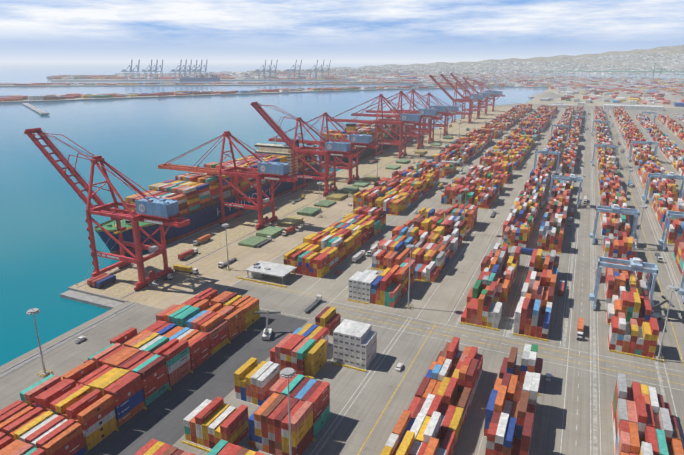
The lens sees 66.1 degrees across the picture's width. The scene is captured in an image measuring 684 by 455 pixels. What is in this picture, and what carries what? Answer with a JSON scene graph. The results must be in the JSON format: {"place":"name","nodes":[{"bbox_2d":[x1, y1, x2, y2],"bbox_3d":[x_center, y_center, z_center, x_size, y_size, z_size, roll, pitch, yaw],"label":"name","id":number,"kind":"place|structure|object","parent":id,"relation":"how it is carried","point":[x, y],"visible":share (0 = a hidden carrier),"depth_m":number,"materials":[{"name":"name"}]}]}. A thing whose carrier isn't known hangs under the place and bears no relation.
{"place":"outdoors","nodes":[
{"label":"outdoors","id":0,"kind":"place"},
{"bbox_2d":[46,74,344,80],"bbox_3d":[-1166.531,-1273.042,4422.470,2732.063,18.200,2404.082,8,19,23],"label":"distant port terminal","id":1,"kind":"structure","parent":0,"point":[86,78],"depth_m":3709.38,"materials":[{"name":"paint"}]},
{"bbox_2d":[121,60,132,79],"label":"crane","id":2,"kind":"object","parent":1,"relation":"on","point":[126,71],"visible":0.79,"depth_m":3611.70,"materials":[{"name":"paint"}]},
{"bbox_2d":[129,60,139,79],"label":"crane","id":3,"kind":"object","parent":1,"relation":"on","point":[133,71],"visible":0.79,"depth_m":3616.33,"materials":[{"name":"paint"}]},
{"bbox_2d":[141,60,152,79],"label":"crane","id":4,"kind":"object","parent":1,"relation":"on","point":[144,70],"visible":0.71,"depth_m":3625.43,"materials":[{"name":"paint"}]},
{"bbox_2d":[147,60,157,79],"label":"crane","id":5,"kind":"object","parent":1,"relation":"on","point":[155,69],"visible":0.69,"depth_m":3627.08,"materials":[{"name":"paint"}]},
{"bbox_2d":[153,60,162,79],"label":"crane","id":6,"kind":"object","parent":1,"relation":"on","point":[160,71],"visible":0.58,"depth_m":3632.57,"materials":[{"name":"paint"}]},
{"bbox_2d":[170,60,181,79],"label":"crane","id":7,"kind":"object","parent":1,"relation":"on","point":[173,70],"visible":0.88,"depth_m":3645.24,"materials":[{"name":"paint"}]},
{"bbox_2d":[176,60,186,79],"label":"crane","id":8,"kind":"object","parent":1,"relation":"on","point":[184,69],"visible":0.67,"depth_m":3646.95,"materials":[{"name":"paint"}]},
{"bbox_2d":[181,60,191,76],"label":"crane","id":9,"kind":"object","parent":1,"relation":"on","point":[189,69],"visible":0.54,"depth_m":3649.62,"materials":[{"name":"paint"}]},
{"bbox_2d":[197,60,206,75],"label":"crane","id":10,"kind":"object","parent":1,"relation":"on","point":[202,67],"visible":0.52,"depth_m":3661.32,"materials":[{"name":"paint"}]},
{"bbox_2d":[254,60,265,78],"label":"crane","id":11,"kind":"object","parent":1,"relation":"on","point":[258,70],"visible":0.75,"depth_m":3703.38,"materials":[{"name":"paint"}]},
{"bbox_2d":[262,60,271,78],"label":"crane","id":12,"kind":"object","parent":1,"relation":"on","point":[267,71],"visible":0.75,"depth_m":3708.02,"materials":[{"name":"paint"}]},
{"bbox_2d":[286,60,296,78],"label":"crane","id":13,"kind":"object","parent":1,"relation":"on","point":[294,70],"visible":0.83,"depth_m":3726.46,"materials":[{"name":"paint"}]},
{"bbox_2d":[307,60,317,78],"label":"crane","id":14,"kind":"object","parent":1,"relation":"on","point":[311,69],"visible":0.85,"depth_m":3739.82,"materials":[{"name":"paint"}]},
{"bbox_2d":[314,62,323,78],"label":"crane","id":15,"kind":"object","parent":1,"relation":"on","point":[321,71],"visible":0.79,"depth_m":3742.87,"materials":[{"name":"paint"}]},
{"bbox_2d":[0,63,683,365],"bbox_3d":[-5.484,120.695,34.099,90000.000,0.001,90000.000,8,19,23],"label":"sea water","id":16,"kind":"structure","parent":0,"point":[46,259],"depth_m":875.47,"materials":[{"name":"teal liquid"}]},
{"bbox_2d":[179,72,219,81],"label":"ship","id":17,"kind":"object","parent":16,"relation":"on","point":[199,78],"visible":1,"depth_m":3483.82,"materials":[{"name":"paint"}]},
{"bbox_2d":[0,81,403,86],"bbox_3d":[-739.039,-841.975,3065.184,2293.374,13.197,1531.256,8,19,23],"label":"breakwater","id":18,"kind":"object","parent":16,"relation":"on","point":[177,84],"depth_m":2912.35,"materials":[{"name":"paint"}]},
{"bbox_2d":[94,139,323,254],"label":"container ship","id":19,"kind":"object","parent":16,"relation":"on","point":[196,195],"visible":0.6,"depth_m":413.00,"materials":[{"name":"paint"}]},
{"bbox_2d":[0,85,468,114],"bbox_3d":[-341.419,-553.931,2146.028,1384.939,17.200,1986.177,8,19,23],"label":"breakwater","id":20,"kind":"object","parent":16,"relation":"on","point":[45,98],"visible":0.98,"depth_m":1997.87,"materials":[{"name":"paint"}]},
{"bbox_2d":[0,108,482,377],"bbox_3d":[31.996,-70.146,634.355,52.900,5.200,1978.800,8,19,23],"label":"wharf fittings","id":21,"kind":"object","parent":16,"relation":"in","point":[94,299],"visible":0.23,"depth_m":279.00,"materials":[{"name":"paint"}]},
{"bbox_2d":[318,107,415,166],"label":"ship","id":22,"kind":"object","parent":16,"relation":"on","point":[364,128],"visible":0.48,"depth_m":710.84,"materials":[{"name":"paint"}]},
{"bbox_2d":[0,88,683,454],"bbox_3d":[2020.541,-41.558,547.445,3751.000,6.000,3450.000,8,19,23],"label":"terminal ground","id":23,"kind":"structure","parent":0,"point":[550,418],"depth_m":249.47,"materials":[{"name":"grey concrete"}]},
{"bbox_2d":[87,273,106,286],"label":"parked chassis","id":24,"kind":"object","parent":23,"relation":"on","point":[92,279],"visible":0.4,"depth_m":300.48,"materials":[{"name":"paint"}]},
{"bbox_2d":[193,234,210,245],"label":"yard truck","id":25,"kind":"object","parent":23,"relation":"on","point":[200,240],"visible":1,"depth_m":369.47,"materials":[{"name":"paint"}]},
{"bbox_2d":[237,260,296,287],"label":"gate canopy","id":26,"kind":"object","parent":23,"relation":"on","point":[260,269],"visible":0.94,"depth_m":309.80,"materials":[{"name":"metal"}]},
{"bbox_2d":[0,104,557,454],"bbox_3d":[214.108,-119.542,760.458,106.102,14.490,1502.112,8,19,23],"label":"containers","id":27,"kind":"object","parent":23,"relation":"on","point":[93,400],"visible":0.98,"depth_m":219.30,"materials":[{"name":"metal"}]},
{"bbox_2d":[0,106,564,454],"bbox_3d":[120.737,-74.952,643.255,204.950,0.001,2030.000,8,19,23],"label":"paving zones","id":28,"kind":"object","parent":23,"relation":"on","point":[161,417],"visible":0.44,"depth_m":263.11,"materials":[{"name":"grey concrete"}]},
{"bbox_2d":[26,308,52,377],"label":"light mast","id":29,"kind":"object","parent":28,"relation":"on","point":[45,373],"visible":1,"depth_m":210.42,"materials":[{"name":"metal"}]},
{"bbox_2d":[74,336,85,342],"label":"white pickup","id":30,"kind":"object","parent":28,"relation":"on","point":[80,339],"visible":1,"depth_m":239.97,"materials":[{"name":"paint"}]},
{"bbox_2d":[91,274,110,287],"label":"parked chassis","id":31,"kind":"object","parent":28,"relation":"on","point":[93,283],"visible":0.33,"depth_m":299.10,"materials":[{"name":"paint"}]},
{"bbox_2d":[95,275,115,288],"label":"parked chassis","id":32,"kind":"object","parent":28,"relation":"on","point":[100,284],"visible":0.98,"depth_m":299.10,"materials":[{"name":"paint"}]},
{"bbox_2d":[24,128,189,290],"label":"gantry crane","id":33,"kind":"object","parent":28,"relation":"on","point":[161,212],"visible":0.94,"depth_m":299.95,"materials":[{"name":"paint"}]},
{"bbox_2d":[145,274,172,280],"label":"yard truck","id":34,"kind":"object","parent":28,"relation":"on","point":[170,277],"visible":0.65,"depth_m":307.17,"materials":[{"name":"paint"}]},
{"bbox_2d":[173,264,198,274],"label":"yard truck","id":35,"kind":"object","parent":28,"relation":"on","point":[183,268],"visible":0.96,"depth_m":317.19,"materials":[{"name":"paint"}]},
{"bbox_2d":[178,248,197,259],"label":"yard truck","id":36,"kind":"object","parent":28,"relation":"on","point":[185,254],"visible":0.96,"depth_m":342.49,"materials":[{"name":"paint"}]},
{"bbox_2d":[222,223,232,270],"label":"light mast","id":37,"kind":"object","parent":28,"relation":"on","point":[225,225],"visible":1,"depth_m":319.27,"materials":[{"name":"metal"}]},
{"bbox_2d":[218,257,236,267],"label":"yard truck","id":38,"kind":"object","parent":28,"relation":"on","point":[221,264],"visible":1,"depth_m":327.76,"materials":[{"name":"paint"}]},
{"bbox_2d":[158,131,297,229],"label":"gantry crane","id":39,"kind":"object","parent":28,"relation":"on","point":[272,171],"visible":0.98,"depth_m":405.17,"materials":[{"name":"paint"}]},
{"bbox_2d":[238,235,266,247],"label":"hatch covers","id":40,"kind":"object","parent":28,"relation":"on","point":[252,241],"visible":0.81,"depth_m":368.73,"materials":[{"name":"metal"}]},
{"bbox_2d":[256,236,271,246],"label":"yard truck","id":41,"kind":"object","parent":28,"relation":"on","point":[269,238],"visible":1,"depth_m":371.99,"materials":[{"name":"paint"}]},
{"bbox_2d":[255,311,280,339],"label":"reach stacker","id":42,"kind":"object","parent":28,"relation":"on","point":[267,333],"visible":1,"depth_m":244.05,"materials":[{"name":"paint"}]},
{"bbox_2d":[256,226,284,237],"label":"hatch covers","id":43,"kind":"object","parent":28,"relation":"on","point":[272,231],"visible":1,"depth_m":387.35,"materials":[{"name":"metal"}]},
{"bbox_2d":[280,368,295,454],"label":"light mast","id":44,"kind":"object","parent":28,"relation":"on","point":[288,373],"visible":1,"depth_m":157.97,"materials":[{"name":"metal"}]},
{"bbox_2d":[282,225,295,235],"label":"yard truck","id":45,"kind":"object","parent":28,"relation":"on","point":[289,230],"visible":1,"depth_m":389.72,"materials":[{"name":"paint"}]},
{"bbox_2d":[277,216,303,226],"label":"hatch covers","id":46,"kind":"object","parent":28,"relation":"on","point":[288,221],"visible":0.96,"depth_m":412.40,"materials":[{"name":"metal"}]},
{"bbox_2d":[294,195,304,201],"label":"yard truck","id":47,"kind":"object","parent":28,"relation":"on","point":[302,197],"visible":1,"depth_m":487.54,"materials":[{"name":"paint"}]},
{"bbox_2d":[250,102,357,196],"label":"ship-to-shore crane","id":48,"kind":"object","parent":28,"relation":"on","point":[334,148],"visible":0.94,"depth_m":505.90,"materials":[{"name":"paint"}]},
{"bbox_2d":[297,207,320,216],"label":"hatch covers","id":49,"kind":"object","parent":28,"relation":"on","point":[309,211],"visible":0.96,"depth_m":439.06,"materials":[{"name":"metal"}]},
{"bbox_2d":[317,181,322,217],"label":"light mast","id":50,"kind":"object","parent":28,"relation":"on","point":[319,183],"visible":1,"depth_m":427.74,"materials":[{"name":"metal"}]},
{"bbox_2d":[269,112,378,183],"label":"ship-to-shore crane","id":51,"kind":"object","parent":28,"relation":"on","point":[364,141],"visible":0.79,"depth_m":551.96,"materials":[{"name":"paint"}]},
{"bbox_2d":[314,200,335,207],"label":"hatch covers","id":52,"kind":"object","parent":28,"relation":"on","point":[326,203],"visible":0.96,"depth_m":467.46,"materials":[{"name":"metal"}]},
{"bbox_2d":[326,192,347,200],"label":"hatch covers","id":53,"kind":"object","parent":28,"relation":"on","point":[335,196],"visible":1,"depth_m":487.83,"materials":[{"name":"metal"}]},
{"bbox_2d":[339,186,359,193],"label":"hatch covers","id":54,"kind":"object","parent":28,"relation":"on","point":[349,189],"visible":1,"depth_m":514.52,"materials":[{"name":"metal"}]},
{"bbox_2d":[352,250,364,262],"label":"yard truck","id":55,"kind":"object","parent":28,"relation":"on","point":[358,255],"visible":1,"depth_m":337.83,"materials":[{"name":"paint"}]},
{"bbox_2d":[352,181,370,186],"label":"hatch covers","id":56,"kind":"object","parent":28,"relation":"on","point":[360,184],"visible":1,"depth_m":541.18,"materials":[{"name":"metal"}]},
{"bbox_2d":[362,175,379,181],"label":"hatch covers","id":57,"kind":"object","parent":28,"relation":"on","point":[371,178],"visible":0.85,"depth_m":564.04,"materials":[{"name":"metal"}]},
{"bbox_2d":[367,243,378,256],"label":"yard truck","id":58,"kind":"object","parent":28,"relation":"on","point":[371,251],"visible":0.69,"depth_m":347.64,"materials":[{"name":"paint"}]},
{"bbox_2d":[327,94,426,158],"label":"ship-to-shore crane","id":59,"kind":"object","parent":28,"relation":"on","point":[408,119],"visible":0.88,"depth_m":697.72,"materials":[{"name":"paint"}]},
{"bbox_2d":[385,165,400,169],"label":"hatch covers","id":60,"kind":"object","parent":28,"relation":"on","point":[394,167],"visible":1,"depth_m":626.38,"materials":[{"name":"metal"}]},
{"bbox_2d":[351,91,442,148],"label":"ship-to-shore crane","id":61,"kind":"object","parent":28,"relation":"on","point":[427,113],"visible":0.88,"depth_m":769.37,"materials":[{"name":"paint"}]},
{"bbox_2d":[395,363,402,370],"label":"white car","id":62,"kind":"object","parent":28,"relation":"on","point":[399,366],"visible":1,"depth_m":217.63,"materials":[{"name":"paint"}]},
{"bbox_2d":[396,159,409,163],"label":"hatch covers","id":63,"kind":"object","parent":28,"relation":"on","point":[402,161],"visible":1,"depth_m":660.68,"materials":[{"name":"metal"}]},
{"bbox_2d":[366,89,451,143],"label":"ship-to-shore crane","id":64,"kind":"object","parent":28,"relation":"on","point":[442,110],"visible":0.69,"depth_m":821.52,"materials":[{"name":"paint"}]},
{"bbox_2d":[404,244,414,309],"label":"light mast","id":65,"kind":"object","parent":28,"relation":"on","point":[410,246],"visible":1,"depth_m":268.70,"materials":[{"name":"metal"}]},
{"bbox_2d":[415,150,426,153],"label":"hatch covers","id":66,"kind":"object","parent":28,"relation":"on","point":[420,151],"visible":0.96,"depth_m":731.87,"materials":[{"name":"metal"}]},
{"bbox_2d":[393,92,462,135],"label":"ship-to-shore crane","id":67,"kind":"object","parent":28,"relation":"on","point":[451,108],"visible":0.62,"depth_m":904.14,"materials":[{"name":"paint"}]},
{"bbox_2d":[430,143,441,145],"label":"hatch covers","id":68,"kind":"object","parent":28,"relation":"on","point":[435,144],"visible":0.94,"depth_m":800.01,"materials":[{"name":"metal"}]},
{"bbox_2d":[441,159,466,167],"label":"yard office","id":69,"kind":"structure","parent":28,"relation":"on","point":[450,161],"depth_m":644.61,"materials":[{"name":"paint"}]},
{"bbox_2d":[429,75,486,123],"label":"ship-to-shore crane","id":70,"kind":"object","parent":28,"relation":"on","point":[474,98],"visible":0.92,"depth_m":1087.99,"materials":[{"name":"paint"}]},
{"bbox_2d":[440,74,493,118],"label":"ship-to-shore crane","id":71,"kind":"object","parent":28,"relation":"on","point":[485,94],"visible":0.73,"depth_m":1173.65,"materials":[{"name":"paint"}]},
{"bbox_2d":[450,73,499,114],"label":"ship-to-shore crane","id":72,"kind":"object","parent":28,"relation":"on","point":[493,93],"visible":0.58,"depth_m":1250.96,"materials":[{"name":"paint"}]},
{"bbox_2d":[462,77,504,110],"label":"ship-to-shore crane","id":73,"kind":"object","parent":28,"relation":"on","point":[494,100],"visible":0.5,"depth_m":1347.82,"materials":[{"name":"paint"}]},
{"bbox_2d":[304,294,321,312],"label":"yard truck","id":74,"kind":"object","parent":23,"relation":"on","point":[314,303],"visible":1,"depth_m":275.38,"materials":[{"name":"paint"}]},
{"bbox_2d":[70,107,683,454],"bbox_3d":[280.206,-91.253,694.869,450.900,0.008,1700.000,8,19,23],"label":"road markings","id":75,"kind":"object","parent":23,"relation":"on","point":[509,334],"visible":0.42,"depth_m":333.45,"materials":[{"name":"paint"}]},
{"bbox_2d":[459,164,469,173],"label":"reach stacker","id":76,"kind":"object","parent":23,"relation":"on","point":[461,171],"visible":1,"depth_m":597.57,"materials":[{"name":"paint"}]},
{"bbox_2d":[463,188,468,220],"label":"light mast","id":77,"kind":"object","parent":23,"relation":"on","point":[465,189],"visible":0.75,"depth_m":382.38,"materials":[{"name":"metal"}]},
{"bbox_2d":[521,247,533,253],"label":"shipping container","id":78,"kind":"object","parent":23,"relation":"on","point":[527,250],"depth_m":347.65,"materials":[{"name":"metal"}]},
{"bbox_2d":[380,105,683,454],"bbox_3d":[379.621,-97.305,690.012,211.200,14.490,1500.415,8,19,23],"label":"shipping containers","id":79,"kind":"object","parent":23,"relation":"on","point":[432,418],"visible":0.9,"depth_m":251.37,"materials":[{"name":"metal"}]},
{"bbox_2d":[532,149,560,174],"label":"gantry crane","id":80,"kind":"object","parent":23,"relation":"on","point":[546,151],"visible":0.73,"depth_m":592.11,"materials":[{"name":"paint"}]},
{"bbox_2d":[545,372,550,380],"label":"white car","id":81,"kind":"object","parent":23,"relation":"on","point":[548,376],"visible":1,"depth_m":210.72,"materials":[{"name":"paint"}]},
{"bbox_2d":[549,123,569,141],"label":"gantry crane","id":82,"kind":"object","parent":23,"relation":"on","point":[561,125],"visible":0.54,"depth_m":838.03,"materials":[{"name":"paint"}]},
{"bbox_2d":[558,280,564,296],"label":"yard truck","id":83,"kind":"object","parent":23,"relation":"on","point":[561,289],"visible":1,"depth_m":287.22,"materials":[{"name":"paint"}]},
{"bbox_2d":[546,174,582,208],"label":"gantry crane","id":84,"kind":"object","parent":23,"relation":"on","point":[572,177],"visible":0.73,"depth_m":460.08,"materials":[{"name":"paint"}]},
{"bbox_2d":[570,114,586,129],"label":"gantry crane","id":85,"kind":"object","parent":23,"relation":"on","point":[577,115],"visible":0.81,"depth_m":980.94,"materials":[{"name":"paint"}]},
{"bbox_2d":[576,317,583,340],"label":"yard truck","id":86,"kind":"object","parent":23,"relation":"on","point":[580,325],"visible":1,"depth_m":245.09,"materials":[{"name":"paint"}]},
{"bbox_2d":[591,119,609,134],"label":"gantry crane","id":87,"kind":"object","parent":23,"relation":"on","point":[599,120],"visible":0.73,"depth_m":898.23,"materials":[{"name":"paint"}]},
{"bbox_2d":[590,142,617,165],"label":"gantry crane","id":88,"kind":"object","parent":23,"relation":"on","point":[604,145],"visible":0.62,"depth_m":637.59,"materials":[{"name":"paint"}]},
{"bbox_2d":[529,89,683,104],"bbox_3d":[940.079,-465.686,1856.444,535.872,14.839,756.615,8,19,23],"label":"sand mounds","id":89,"kind":"object","parent":23,"relation":"on","point":[555,95],"visible":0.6,"depth_m":1877.60,"materials":[{"name":"beige sand"}]},
{"bbox_2d":[540,86,683,110],"bbox_3d":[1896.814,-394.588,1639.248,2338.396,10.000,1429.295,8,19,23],"label":"warehouses","id":90,"kind":"structure","parent":23,"relation":"on","point":[649,101],"depth_m":1613.25,"materials":[{"name":"paint"}]},
{"bbox_2d":[590,204,639,244],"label":"gantry crane","id":91,"kind":"object","parent":23,"relation":"on","point":[616,209],"visible":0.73,"depth_m":362.11,"materials":[{"name":"paint"}]},
{"bbox_2d":[589,256,657,311],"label":"gantry crane","id":92,"kind":"object","parent":23,"relation":"on","point":[637,264],"visible":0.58,"depth_m":264.35,"materials":[{"name":"paint"}]},
{"bbox_2d":[635,205,647,256],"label":"light mast","id":93,"kind":"object","parent":23,"relation":"on","point":[644,207],"visible":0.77,"depth_m":338.66,"materials":[{"name":"metal"}]},
{"bbox_2d":[627,140,658,161],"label":"gantry crane","id":94,"kind":"object","parent":23,"relation":"on","point":[649,142],"visible":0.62,"depth_m":664.14,"materials":[{"name":"paint"}]},
{"bbox_2d":[639,111,656,124],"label":"gantry crane","id":95,"kind":"object","parent":23,"relation":"on","point":[649,112],"visible":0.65,"depth_m":1054.69,"materials":[{"name":"paint"}]},
{"bbox_2d":[655,252,662,262],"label":"yard truck","id":96,"kind":"object","parent":23,"relation":"on","point":[659,258],"visible":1,"depth_m":335.47,"materials":[{"name":"paint"}]},
{"bbox_2d":[642,172,683,202],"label":"gantry crane","id":97,"kind":"object","parent":23,"relation":"on","point":[671,175],"visible":0.79,"depth_m":469.78,"materials":[{"name":"paint"}]},
{"bbox_2d":[651,296,674,319],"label":"reach stacker","id":98,"kind":"object","parent":23,"relation":"on","point":[658,316],"visible":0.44,"depth_m":260.02,"materials":[{"name":"paint"}]},
{"bbox_2d":[653,285,679,362],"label":"light mast","id":99,"kind":"object","parent":23,"relation":"on","point":[672,288],"visible":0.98,"depth_m":220.56,"materials":[{"name":"metal"}]},
{"bbox_2d":[659,210,683,250],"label":"gantry crane","id":100,"kind":"object","parent":23,"relation":"on","point":[676,214],"visible":1,"depth_m":354.18,"materials":[{"name":"paint"}]},
{"bbox_2d":[677,270,683,303],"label":"gantry crane","id":101,"kind":"object","parent":23,"relation":"on","point":[680,292],"visible":0.94,"depth_m":284.11,"materials":[{"name":"paint"}]},
{"bbox_2d":[0,0,683,62],"label":"sky","id":102,"kind":"structure","parent":0,"point":[31,31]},
{"bbox_2d":[203,70,653,97],"bbox_3d":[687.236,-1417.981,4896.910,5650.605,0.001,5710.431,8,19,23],"label":"town ground","id":103,"kind":"structure","parent":0,"point":[423,74],"depth_m":4216.10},
{"bbox_2d":[115,70,683,96],"bbox_3d":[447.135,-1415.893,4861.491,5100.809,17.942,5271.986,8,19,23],"label":"town blocks","id":104,"kind":"structure","parent":103,"relation":"on","point":[633,85],"depth_m":3451.09,"materials":[{"name":"paint"}]},
{"bbox_2d":[546,63,682,78],"bbox_3d":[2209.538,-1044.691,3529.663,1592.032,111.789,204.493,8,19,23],"label":"green suspension bridge","id":105,"kind":"structure","parent":103,"relation":"on","point":[622,71],"depth_m":3658.96,"materials":[{"name":"paint"}]},
{"bbox_2d":[349,45,683,74],"bbox_3d":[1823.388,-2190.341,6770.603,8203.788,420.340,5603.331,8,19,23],"label":"hills","id":106,"kind":"structure","parent":0,"point":[670,50],"depth_m":7471.32,"materials":[{"name":"beige soil"}]},
{"bbox_2d":[245,52,683,74],"bbox_3d":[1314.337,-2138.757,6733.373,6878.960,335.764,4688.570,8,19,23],"label":"hillside houses","id":107,"kind":"structure","parent":106,"relation":"on","point":[463,70],"depth_m":6725.60,"materials":[{"name":"paint"}]},
{"bbox_2d":[671,113,683,121],"bbox_3d":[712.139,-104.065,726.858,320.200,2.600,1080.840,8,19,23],"label":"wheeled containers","id":108,"kind":"object","parent":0,"point":[679,117],"visible":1,"depth_m":1186.72,"materials":[{"name":"paint"}]}
]}

